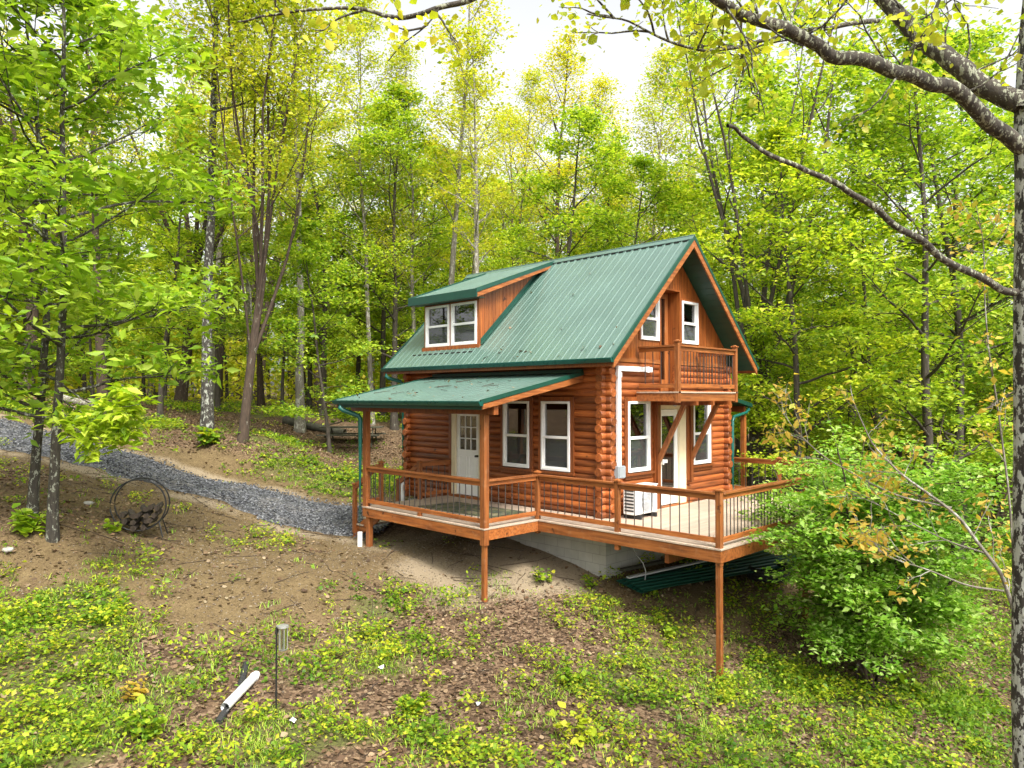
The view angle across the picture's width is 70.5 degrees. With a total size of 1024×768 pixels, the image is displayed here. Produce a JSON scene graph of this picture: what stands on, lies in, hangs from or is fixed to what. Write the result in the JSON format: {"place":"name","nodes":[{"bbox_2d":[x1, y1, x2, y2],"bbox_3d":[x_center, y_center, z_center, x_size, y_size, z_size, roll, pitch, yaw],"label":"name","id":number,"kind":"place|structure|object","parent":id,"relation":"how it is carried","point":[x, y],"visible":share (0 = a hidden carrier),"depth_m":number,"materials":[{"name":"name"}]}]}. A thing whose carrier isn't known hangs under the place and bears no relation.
{"place":"outdoors","nodes":[
{"label":"outdoors","id":0,"kind":"place"},
{"bbox_2d":[0,416,392,540],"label":"driveway","id":1,"kind":"structure","parent":0,"point":[211,495],"depth_m":19.77,"materials":[{"name":"grey gravel"}]},
{"bbox_2d":[0,389,1012,767],"bbox_3d":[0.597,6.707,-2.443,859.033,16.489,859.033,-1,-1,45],"label":"ground","id":2,"kind":"structure","parent":0,"point":[182,613],"depth_m":12.91,"materials":[{"name":"brown soil"}]},
{"bbox_2d":[7,503,45,537],"bbox_3d":[-8.871,2.490,13.333,0.759,0.656,0.763,-1,-1,45],"label":"shrub","id":3,"kind":"object","parent":2,"relation":"on","point":[24,523],"visible":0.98,"depth_m":13.19,"materials":[{"name":"green plant"}]},
{"bbox_2d":[0,19,127,394],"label":"oak tree","id":4,"kind":"object","parent":2,"relation":"on","point":[35,314],"visible":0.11,"depth_m":35.58,"materials":[{"name":"green plant"}]},
{"bbox_2d":[0,84,132,342],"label":"maple tree","id":5,"kind":"object","parent":2,"relation":"on","point":[58,242],"visible":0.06,"depth_m":40.48,"materials":[{"name":"green plant"}]},
{"bbox_2d":[28,185,145,398],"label":"understorey sapling","id":6,"kind":"object","parent":2,"relation":"on","point":[74,363],"visible":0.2,"depth_m":31.88,"materials":[{"name":"green plant"}]},
{"bbox_2d":[12,0,173,413],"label":"twin trunk tree","id":7,"kind":"object","parent":2,"relation":"on","point":[100,341],"visible":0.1,"depth_m":27.13,"materials":[{"name":"green plant"}]},
{"bbox_2d":[54,175,166,346],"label":"understorey sapling","id":8,"kind":"object","parent":2,"relation":"on","point":[134,238],"visible":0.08,"depth_m":39.47,"materials":[{"name":"green plant"}]},
{"bbox_2d":[74,52,160,397],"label":"ash tree","id":9,"kind":"object","parent":2,"relation":"on","point":[126,160],"visible":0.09,"depth_m":34.82,"materials":[{"name":"green plant"}]},
{"bbox_2d":[0,0,247,516],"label":"hickory tree","id":10,"kind":"object","parent":2,"relation":"on","point":[72,271],"visible":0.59,"depth_m":13.67,"materials":[{"name":"green plant"}]},
{"bbox_2d":[93,198,180,397],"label":"understorey sapling","id":11,"kind":"object","parent":2,"relation":"on","point":[143,382],"visible":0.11,"depth_m":42.79,"materials":[{"name":"green plant"}]},
{"bbox_2d":[0,0,276,542],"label":"hickory tree","id":12,"kind":"object","parent":2,"relation":"on","point":[91,425],"visible":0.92,"depth_m":12.83,"materials":[{"name":"green plant"}]},
{"bbox_2d":[109,477,169,537],"bbox_3d":[-7.779,2.582,15.160,1.084,1.230,0.526,0,-1,-14],"label":"firewood rack","id":13,"kind":"object","parent":2,"relation":"on","point":[143,479],"visible":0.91,"depth_m":15.11,"materials":[{"name":"black metal"}]},
{"bbox_2d":[113,694,167,740],"bbox_3d":[-4.508,4.162,8.877,0.528,0.477,0.476,0,-1,17],"label":"sumac plant","id":14,"kind":"object","parent":2,"relation":"on","point":[155,723],"visible":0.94,"depth_m":8.86,"materials":[{"name":"green plant"}]},
{"bbox_2d":[119,195,201,398],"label":"understorey sapling","id":15,"kind":"object","parent":2,"relation":"on","point":[161,324],"visible":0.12,"depth_m":39.32,"materials":[{"name":"green plant"}]},
{"bbox_2d":[103,109,248,416],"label":"verge sapling","id":16,"kind":"object","parent":2,"relation":"on","point":[177,241],"visible":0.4,"depth_m":28.93,"materials":[{"name":"green plant"}]},
{"bbox_2d":[88,57,279,403],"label":"oak tree","id":17,"kind":"object","parent":2,"relation":"on","point":[181,391],"visible":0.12,"depth_m":34.45,"materials":[{"name":"green plant"}]},
{"bbox_2d":[0,388,402,497],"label":"forest floor plants","id":18,"kind":"object","parent":2,"relation":"on","point":[179,404],"visible":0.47,"depth_m":27.18,"materials":[{"name":"green plant"}]},
{"bbox_2d":[0,308,404,414],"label":"understorey","id":19,"kind":"object","parent":2,"relation":"on","point":[231,361],"visible":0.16,"depth_m":46.96,"materials":[{"name":"green plant"}]},
{"bbox_2d":[125,86,282,409],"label":"understorey sapling","id":20,"kind":"object","parent":2,"relation":"on","point":[224,217],"visible":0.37,"depth_m":32.32,"materials":[{"name":"green plant"}]},
{"bbox_2d":[175,41,259,401],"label":"oak tree","id":21,"kind":"object","parent":2,"relation":"on","point":[221,350],"visible":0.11,"depth_m":40.22,"materials":[{"name":"green plant"}]},
{"bbox_2d":[182,219,254,401],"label":"understorey sapling","id":22,"kind":"object","parent":2,"relation":"on","point":[238,296],"visible":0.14,"depth_m":45.69,"materials":[{"name":"green plant"}]},
{"bbox_2d":[143,0,298,441],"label":"mottled tree","id":23,"kind":"object","parent":2,"relation":"on","point":[207,408],"visible":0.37,"depth_m":24.51,"materials":[{"name":"green plant"}]},
{"bbox_2d":[186,2,277,397],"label":"ash tree","id":24,"kind":"object","parent":2,"relation":"on","point":[218,254],"visible":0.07,"depth_m":38.23,"materials":[{"name":"green plant"}]},
{"bbox_2d":[128,0,389,442],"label":"fan limbed tree","id":25,"kind":"object","parent":2,"relation":"on","point":[254,337],"visible":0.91,"depth_m":23.89,"materials":[{"name":"green plant"}]},
{"bbox_2d":[218,61,304,405],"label":"oak tree","id":26,"kind":"object","parent":2,"relation":"on","point":[260,393],"visible":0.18,"depth_m":39.37,"materials":[{"name":"green plant"}]},
{"bbox_2d":[208,120,326,401],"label":"oak tree","id":27,"kind":"object","parent":2,"relation":"on","point":[267,304],"visible":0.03,"depth_m":53.75,"materials":[{"name":"green plant"}]},
{"bbox_2d":[241,193,335,406],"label":"understorey sapling","id":28,"kind":"object","parent":2,"relation":"on","point":[262,350],"visible":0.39,"depth_m":37.51,"materials":[{"name":"green plant"}]},
{"bbox_2d":[232,0,361,432],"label":"pale tree","id":29,"kind":"object","parent":2,"relation":"on","point":[299,425],"visible":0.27,"depth_m":30.76,"materials":[{"name":"green plant"}]},
{"bbox_2d":[220,140,378,408],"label":"maple tree","id":30,"kind":"object","parent":2,"relation":"on","point":[309,402],"visible":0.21,"depth_m":39.71,"materials":[{"name":"green plant"}]},
{"bbox_2d":[217,88,405,413],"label":"maple tree","id":31,"kind":"object","parent":2,"relation":"on","point":[324,349],"visible":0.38,"depth_m":35.62,"materials":[{"name":"green plant"}]},
{"bbox_2d":[251,97,382,405],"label":"oak tree","id":32,"kind":"object","parent":2,"relation":"on","point":[316,383],"visible":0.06,"depth_m":52.19,"materials":[{"name":"green plant"}]},
{"bbox_2d":[0,450,643,713],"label":"pebbles","id":33,"kind":"object","parent":2,"relation":"on","point":[258,559],"visible":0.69,"depth_m":14.88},
{"bbox_2d":[252,213,398,452],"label":"driveway sapling","id":34,"kind":"object","parent":2,"relation":"on","point":[304,227],"visible":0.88,"depth_m":26.73,"materials":[{"name":"green plant"}]},
{"bbox_2d":[276,0,417,424],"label":"birch tree","id":35,"kind":"object","parent":2,"relation":"on","point":[364,3],"visible":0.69,"depth_m":33.31,"materials":[{"name":"green plant"}]},
{"bbox_2d":[307,137,418,392],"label":"maple tree","id":36,"kind":"object","parent":2,"relation":"on","point":[358,364],"visible":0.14,"depth_m":41.58,"materials":[{"name":"green plant"}]},
{"bbox_2d":[307,98,452,416],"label":"maple tree","id":37,"kind":"object","parent":2,"relation":"on","point":[381,343],"visible":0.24,"depth_m":38.22,"materials":[{"name":"green plant"}]},
{"bbox_2d":[305,78,473,429],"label":"tree","id":38,"kind":"object","parent":2,"relation":"on","point":[408,117],"visible":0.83,"depth_m":32.41,"materials":[{"name":"green plant"}]},
{"bbox_2d":[360,33,467,334],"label":"birch tree","id":39,"kind":"object","parent":2,"relation":"on","point":[405,82],"visible":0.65,"depth_m":33.55,"materials":[{"name":"green plant"}]},
{"bbox_2d":[393,688,435,716],"bbox_3d":[-1.476,4.534,10.265,0.666,0.446,0.532,-1,-1,30],"label":"round bush","id":40,"kind":"object","parent":2,"relation":"on","point":[418,703],"visible":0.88,"depth_m":10.22,"materials":[{"name":"green plant"}]},
{"bbox_2d":[347,138,485,348],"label":"maple tree","id":41,"kind":"object","parent":2,"relation":"on","point":[423,218],"visible":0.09,"depth_m":45.43,"materials":[{"name":"green plant"}]},
{"bbox_2d":[358,145,489,363],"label":"maple tree","id":42,"kind":"object","parent":2,"relation":"on","point":[431,268],"visible":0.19,"depth_m":40.97,"materials":[{"name":"green plant"}]},
{"bbox_2d":[405,0,522,284],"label":"leaning pale tree","id":43,"kind":"object","parent":2,"relation":"on","point":[458,171],"visible":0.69,"depth_m":30.61,"materials":[{"name":"green plant"}]},
{"bbox_2d":[420,20,519,273],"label":"crooked grey tree","id":44,"kind":"object","parent":2,"relation":"on","point":[462,116],"visible":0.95,"depth_m":28.73,"materials":[{"name":"green plant"}]},
{"bbox_2d":[430,63,520,283],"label":"birch tree","id":45,"kind":"object","parent":2,"relation":"on","point":[454,96],"visible":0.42,"depth_m":37.74,"materials":[{"name":"green plant"}]},
{"bbox_2d":[0,185,1010,496],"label":"foliage","id":46,"kind":"object","parent":2,"relation":"on","point":[342,337],"depth_m":62.61,"materials":[{"name":"green plant"}]},
{"bbox_2d":[0,398,1011,767],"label":"leafy weeds","id":47,"kind":"object","parent":2,"relation":"on","point":[336,730],"visible":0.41,"depth_m":10.74,"materials":[{"name":"green plant"}]},
{"bbox_2d":[0,392,1011,767],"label":"dark weeds","id":48,"kind":"object","parent":2,"relation":"on","point":[412,636],"visible":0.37,"depth_m":11.43,"materials":[{"name":"green plant"}]},
{"bbox_2d":[0,437,1011,767],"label":"taller weeds","id":49,"kind":"object","parent":2,"relation":"on","point":[514,755],"visible":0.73,"depth_m":10.88,"materials":[{"name":"green plant"}]},
{"bbox_2d":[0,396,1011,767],"bbox_3d":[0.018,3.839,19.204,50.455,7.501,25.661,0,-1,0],"label":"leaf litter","id":50,"kind":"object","parent":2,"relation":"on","point":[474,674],"visible":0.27,"depth_m":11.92,"materials":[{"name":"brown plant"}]},
{"bbox_2d":[0,404,1011,767],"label":"grass","id":51,"kind":"structure","parent":2,"relation":"on","point":[382,736],"depth_m":10.83,"materials":[{"name":"green plant"}]},
{"bbox_2d":[0,448,1011,767],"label":"fallen twigs","id":52,"kind":"object","parent":2,"relation":"on","point":[370,622],"visible":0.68,"depth_m":12.98,"materials":[{"name":"brown plant"}]},
{"bbox_2d":[461,189,551,270],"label":"maple tree","id":53,"kind":"object","parent":2,"relation":"on","point":[496,224],"visible":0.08,"depth_m":48.81,"materials":[{"name":"green plant"}]},
{"bbox_2d":[479,222,535,270],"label":"understorey sapling","id":54,"kind":"object","parent":2,"relation":"on","point":[501,263],"visible":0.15,"depth_m":34.95,"materials":[{"name":"green plant"}]},
{"bbox_2d":[468,98,566,271],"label":"oak tree","id":55,"kind":"object","parent":2,"relation":"on","point":[513,205],"visible":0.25,"depth_m":47.19,"materials":[{"name":"green plant"}]},
{"bbox_2d":[477,63,574,267],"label":"birch tree","id":56,"kind":"object","parent":2,"relation":"on","point":[528,74],"visible":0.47,"depth_m":39.53,"materials":[{"name":"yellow plant"}]},
{"bbox_2d":[487,20,611,264],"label":"sparse yellow tree","id":57,"kind":"object","parent":2,"relation":"on","point":[564,64],"visible":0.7,"depth_m":35.29,"materials":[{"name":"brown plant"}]},
{"bbox_2d":[480,99,646,267],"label":"tree","id":58,"kind":"object","parent":2,"relation":"on","point":[589,121],"visible":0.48,"depth_m":28.48,"materials":[{"name":"green plant"}]},
{"bbox_2d":[505,160,621,262],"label":"maple tree","id":59,"kind":"object","parent":2,"relation":"on","point":[552,210],"visible":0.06,"depth_m":45.00,"materials":[{"name":"green plant"}]},
{"bbox_2d":[547,699,596,747],"bbox_3d":[0.835,4.600,9.734,0.642,0.544,0.480,1,-1,-36],"label":"yellow seedling","id":60,"kind":"object","parent":2,"relation":"on","point":[591,731],"visible":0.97,"depth_m":9.73,"materials":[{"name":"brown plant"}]},
{"bbox_2d":[549,69,644,253],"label":"birch tree","id":61,"kind":"object","parent":2,"relation":"on","point":[599,85],"visible":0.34,"depth_m":42.11,"materials":[{"name":"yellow plant"}]},
{"bbox_2d":[332,234,868,680],"bbox_3d":[2.038,0.983,18.267,10.655,8.881,10.481,-1,-1,45],"label":"log cabin","id":62,"kind":"object","parent":2,"relation":"on","point":[568,438],"visible":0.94,"depth_m":16.63,"materials":[{"name":"wood"},{"name":"green painted steel"},{"name":"concrete"}]},
{"bbox_2d":[425,304,449,347],"bbox_3d":[-1.962,-1.534,19.332,0.980,1.090,0.120,-1,-1,45],"label":"window","id":63,"kind":"structure","parent":62,"relation":"in","point":[437,318],"depth_m":19.36,"materials":[{"name":"white plastic"}]},
{"bbox_2d":[451,301,476,345],"bbox_3d":[-1.211,-1.548,18.584,0.980,1.090,0.120,-1,-1,45],"label":"window","id":64,"kind":"structure","parent":62,"relation":"in","point":[464,314],"depth_m":18.60,"materials":[{"name":"white plastic"}]},
{"bbox_2d":[457,414,477,495],"bbox_3d":[-1.142,1.777,18.416,0.880,2.095,0.145,-1,-1,45],"label":"door","id":65,"kind":"structure","parent":62,"relation":"in","point":[467,424],"depth_m":18.45,"materials":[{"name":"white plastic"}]},
{"bbox_2d":[418,502,524,517],"bbox_3d":[-0.840,2.849,16.405,2.650,0.012,1.200,-1,-1,45],"label":"porch rug","id":66,"kind":"object","parent":62,"relation":"on","point":[475,509],"visible":0.64,"depth_m":16.40,"materials":[{"name":"fabric"}]},
{"bbox_2d":[498,397,534,474],"bbox_3d":[0.129,1.216,17.204,1.119,1.822,0.200,-1,-1,45],"label":"window","id":67,"kind":"structure","parent":62,"relation":"in","point":[516,417],"depth_m":17.19,"materials":[{"name":"white plastic"}]},
{"bbox_2d":[538,397,575,476],"bbox_3d":[1.010,1.200,16.327,1.120,1.822,0.200,-1,-1,45],"label":"window","id":68,"kind":"structure","parent":62,"relation":"in","point":[556,424],"depth_m":16.32,"materials":[{"name":"white plastic"}]},
{"bbox_2d":[623,397,654,480],"bbox_3d":[2.802,1.197,16.171,0.200,1.822,1.098,-1,-1,45],"label":"window","id":69,"kind":"structure","parent":62,"relation":"in","point":[638,434],"depth_m":16.16,"materials":[{"name":"white plastic"}]},
{"bbox_2d":[623,482,657,519],"bbox_3d":[2.746,2.494,15.475,0.430,0.695,0.844,-1,-1,45],"label":"heat pump unit","id":70,"kind":"object","parent":62,"relation":"on","point":[638,505],"visible":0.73,"depth_m":15.25,"materials":[{"name":"white metal"}]},
{"bbox_2d":[638,300,659,341],"bbox_3d":[3.103,-1.529,16.558,0.170,1.100,0.835,-1,-1,45],"label":"window","id":71,"kind":"structure","parent":62,"relation":"in","point":[650,330],"depth_m":16.64,"materials":[{"name":"white plastic"}]},
{"bbox_2d":[661,293,667,390],"bbox_3d":[3.493,-1.015,17.329,0.060,2.380,0.790,-1,-1,45],"label":"balcony door","id":72,"kind":"structure","parent":62,"relation":"in","point":[664,299],"depth_m":17.51,"materials":[{"name":"brown wood"}]},
{"bbox_2d":[661,409,677,504],"bbox_3d":[3.698,1.710,17.026,0.130,2.220,0.770,-1,-1,45],"label":"door","id":73,"kind":"structure","parent":62,"relation":"in","point":[669,464],"depth_m":17.09,"materials":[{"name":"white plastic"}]},
{"bbox_2d":[681,299,698,345],"bbox_3d":[4.314,-1.507,17.772,0.170,1.100,0.835,-1,-1,45],"label":"window","id":74,"kind":"structure","parent":62,"relation":"in","point":[689,308],"depth_m":17.80,"materials":[{"name":"white plastic"}]},
{"bbox_2d":[693,405,714,470],"bbox_3d":[4.699,1.231,18.073,0.200,1.822,1.081,-1,-1,45],"label":"window","id":75,"kind":"structure","parent":62,"relation":"in","point":[703,460],"depth_m":18.15,"materials":[{"name":"white plastic"}]},
{"bbox_2d":[549,141,676,256],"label":"maple tree","id":76,"kind":"object","parent":2,"relation":"on","point":[614,243],"visible":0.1,"depth_m":37.19,"materials":[{"name":"green plant"}]},
{"bbox_2d":[536,151,706,261],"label":"lime maple","id":77,"kind":"object","parent":2,"relation":"on","point":[642,163],"visible":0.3,"depth_m":27.00,"materials":[{"name":"green plant"}]},
{"bbox_2d":[237,0,1023,767],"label":"lichen tree","id":78,"kind":"object","parent":2,"relation":"on","point":[969,88],"visible":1,"depth_m":5.26,"materials":[{"name":"green plant"}]},
{"bbox_2d":[599,40,717,243],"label":"birch tree","id":79,"kind":"object","parent":2,"relation":"on","point":[661,85],"visible":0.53,"depth_m":33.68,"materials":[{"name":"green plant"}]},
{"bbox_2d":[625,2,747,290],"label":"birch tree","id":80,"kind":"object","parent":2,"relation":"on","point":[691,130],"visible":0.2,"depth_m":36.74,"materials":[{"name":"green plant"}]},
{"bbox_2d":[616,550,774,593],"bbox_3d":[4.259,4.081,16.002,4.519,0.258,0.750,1,-1,-33],"label":"metal roofing panel","id":81,"kind":"object","parent":2,"relation":"on","point":[755,555],"visible":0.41,"depth_m":16.14,"materials":[{"name":"green metal"}]},
{"bbox_2d":[626,554,796,590],"bbox_3d":[4.637,4.058,15.763,4.833,0.184,0.600,1,-1,-27],"label":"metal roofing panel","id":82,"kind":"object","parent":2,"relation":"on","point":[660,581],"visible":0.77,"depth_m":15.45,"materials":[{"name":"green metal"}]},
{"bbox_2d":[645,175,777,438],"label":"tree","id":83,"kind":"object","parent":2,"relation":"on","point":[698,195],"visible":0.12,"depth_m":27.80,"materials":[{"name":"green plant"}]},
{"bbox_2d":[731,315,834,491],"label":"understorey maple","id":84,"kind":"object","parent":2,"relation":"on","point":[780,353],"visible":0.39,"depth_m":21.78,"materials":[{"name":"green plant"}]},
{"bbox_2d":[636,0,931,493],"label":"forked maple","id":85,"kind":"object","parent":2,"relation":"on","point":[729,151],"visible":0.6,"depth_m":22.61,"materials":[{"name":"green plant"}]},
{"bbox_2d":[677,51,901,494],"bbox_3d":[11.392,-3.869,31.233,8.887,20.550,9.231,0,-1,1],"label":"maple tree","id":86,"kind":"object","parent":2,"relation":"on","point":[773,87],"visible":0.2,"depth_m":30.90,"materials":[{"name":"green plant"}]},
{"bbox_2d":[697,85,886,480],"bbox_3d":[12.231,-3.944,34.098,9.421,20.973,9.070,0,-1,4],"label":"maple tree","id":87,"kind":"object","parent":2,"relation":"on","point":[765,98],"visible":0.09,"depth_m":34.36,"materials":[{"name":"green plant"}]},
{"bbox_2d":[719,165,864,476],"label":"maple tree","id":88,"kind":"object","parent":2,"relation":"on","point":[813,364],"visible":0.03,"depth_m":36.10,"materials":[{"name":"green plant"}]},
{"bbox_2d":[668,116,942,552],"bbox_3d":[8.342,-1.271,21.039,6.547,13.285,7.799,1,-1,-37],"label":"slope maple","id":89,"kind":"object","parent":2,"relation":"on","point":[773,133],"visible":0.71,"depth_m":20.52,"materials":[{"name":"green plant"}]},
{"bbox_2d":[743,202,867,438],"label":"maple tree","id":90,"kind":"object","parent":2,"relation":"on","point":[807,212],"visible":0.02,"depth_m":38.71,"materials":[{"name":"green plant"}]},
{"bbox_2d":[721,35,977,482],"bbox_3d":[12.607,-3.228,27.274,8.637,19.227,8.315,1,-1,-43],"label":"round maple","id":91,"kind":"object","parent":2,"relation":"on","point":[858,76],"visible":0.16,"depth_m":26.08,"materials":[{"name":"green plant"}]},
{"bbox_2d":[725,414,1012,693],"bbox_3d":[6.963,2.963,13.170,5.926,4.860,5.488,0,-1,5],"label":"leafy shrub","id":92,"kind":"object","parent":2,"relation":"on","point":[851,587],"visible":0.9,"depth_m":11.92,"materials":[{"name":"green plant"}]},
{"bbox_2d":[726,539,1011,767],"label":"ground vegetation","id":93,"kind":"object","parent":2,"relation":"on","point":[990,716],"visible":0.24,"depth_m":11.74,"materials":[{"name":"green plant"}]},
{"bbox_2d":[757,185,1013,606],"bbox_3d":[3.551,1.877,6.859,2.381,7.149,1.344,0,-1,24],"label":"amber sapling","id":94,"kind":"object","parent":2,"relation":"on","point":[868,539],"visible":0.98,"depth_m":6.92,"materials":[{"name":"green plant"}]},
{"bbox_2d":[785,175,986,513],"bbox_3d":[10.889,-0.339,21.898,5.599,12.592,5.475,0,-1,-3],"label":"understorey tree","id":95,"kind":"object","parent":2,"relation":"on","point":[872,234],"visible":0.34,"depth_m":21.70,"materials":[{"name":"green plant"}]},
{"bbox_2d":[778,39,1013,560],"bbox_3d":[14.658,-2.556,24.046,10.498,17.884,8.813,0,-1,-4],"label":"edge maple","id":96,"kind":"object","parent":2,"relation":"on","point":[961,340],"visible":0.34,"depth_m":23.51,"materials":[{"name":"green plant"}]},
{"bbox_2d":[775,0,1019,591],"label":"leaning maple","id":97,"kind":"object","parent":2,"relation":"on","point":[931,140],"visible":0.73,"depth_m":19.49,"materials":[{"name":"green plant"}]},
{"bbox_2d":[827,12,1017,550],"bbox_3d":[17.818,-3.476,28.562,9.502,21.154,9.148,0,-1,9],"label":"maple tree","id":98,"kind":"object","parent":2,"relation":"on","point":[997,109],"visible":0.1,"depth_m":27.66,"materials":[{"name":"green plant"}]},
{"bbox_2d":[869,236,1012,507],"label":"understorey sapling","id":99,"kind":"object","parent":2,"relation":"on","point":[918,248],"visible":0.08,"depth_m":31.73,"materials":[{"name":"green plant"}]},
{"bbox_2d":[910,203,1012,530],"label":"maple tree","id":100,"kind":"object","parent":2,"relation":"on","point":[996,479],"visible":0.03,"depth_m":36.82,"materials":[{"name":"green plant"}]},
{"bbox_2d":[923,353,1012,532],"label":"understorey sapling","id":101,"kind":"object","parent":2,"relation":"on","point":[966,435],"visible":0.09,"depth_m":34.17,"materials":[{"name":"green plant"}]},
{"bbox_2d":[929,153,1013,479],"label":"maple tree","id":102,"kind":"object","parent":2,"relation":"on","point":[981,393],"visible":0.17,"depth_m":26.18,"materials":[{"name":"green plant"}]},
{"bbox_2d":[930,114,1013,451],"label":"maple tree","id":103,"kind":"object","parent":2,"relation":"on","point":[950,333],"visible":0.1,"depth_m":30.29,"materials":[{"name":"green plant"}]},
{"bbox_2d":[0,0,1021,390],"label":"sky","id":104,"kind":"structure","parent":0,"point":[623,55],"materials":[{"name":"white"}]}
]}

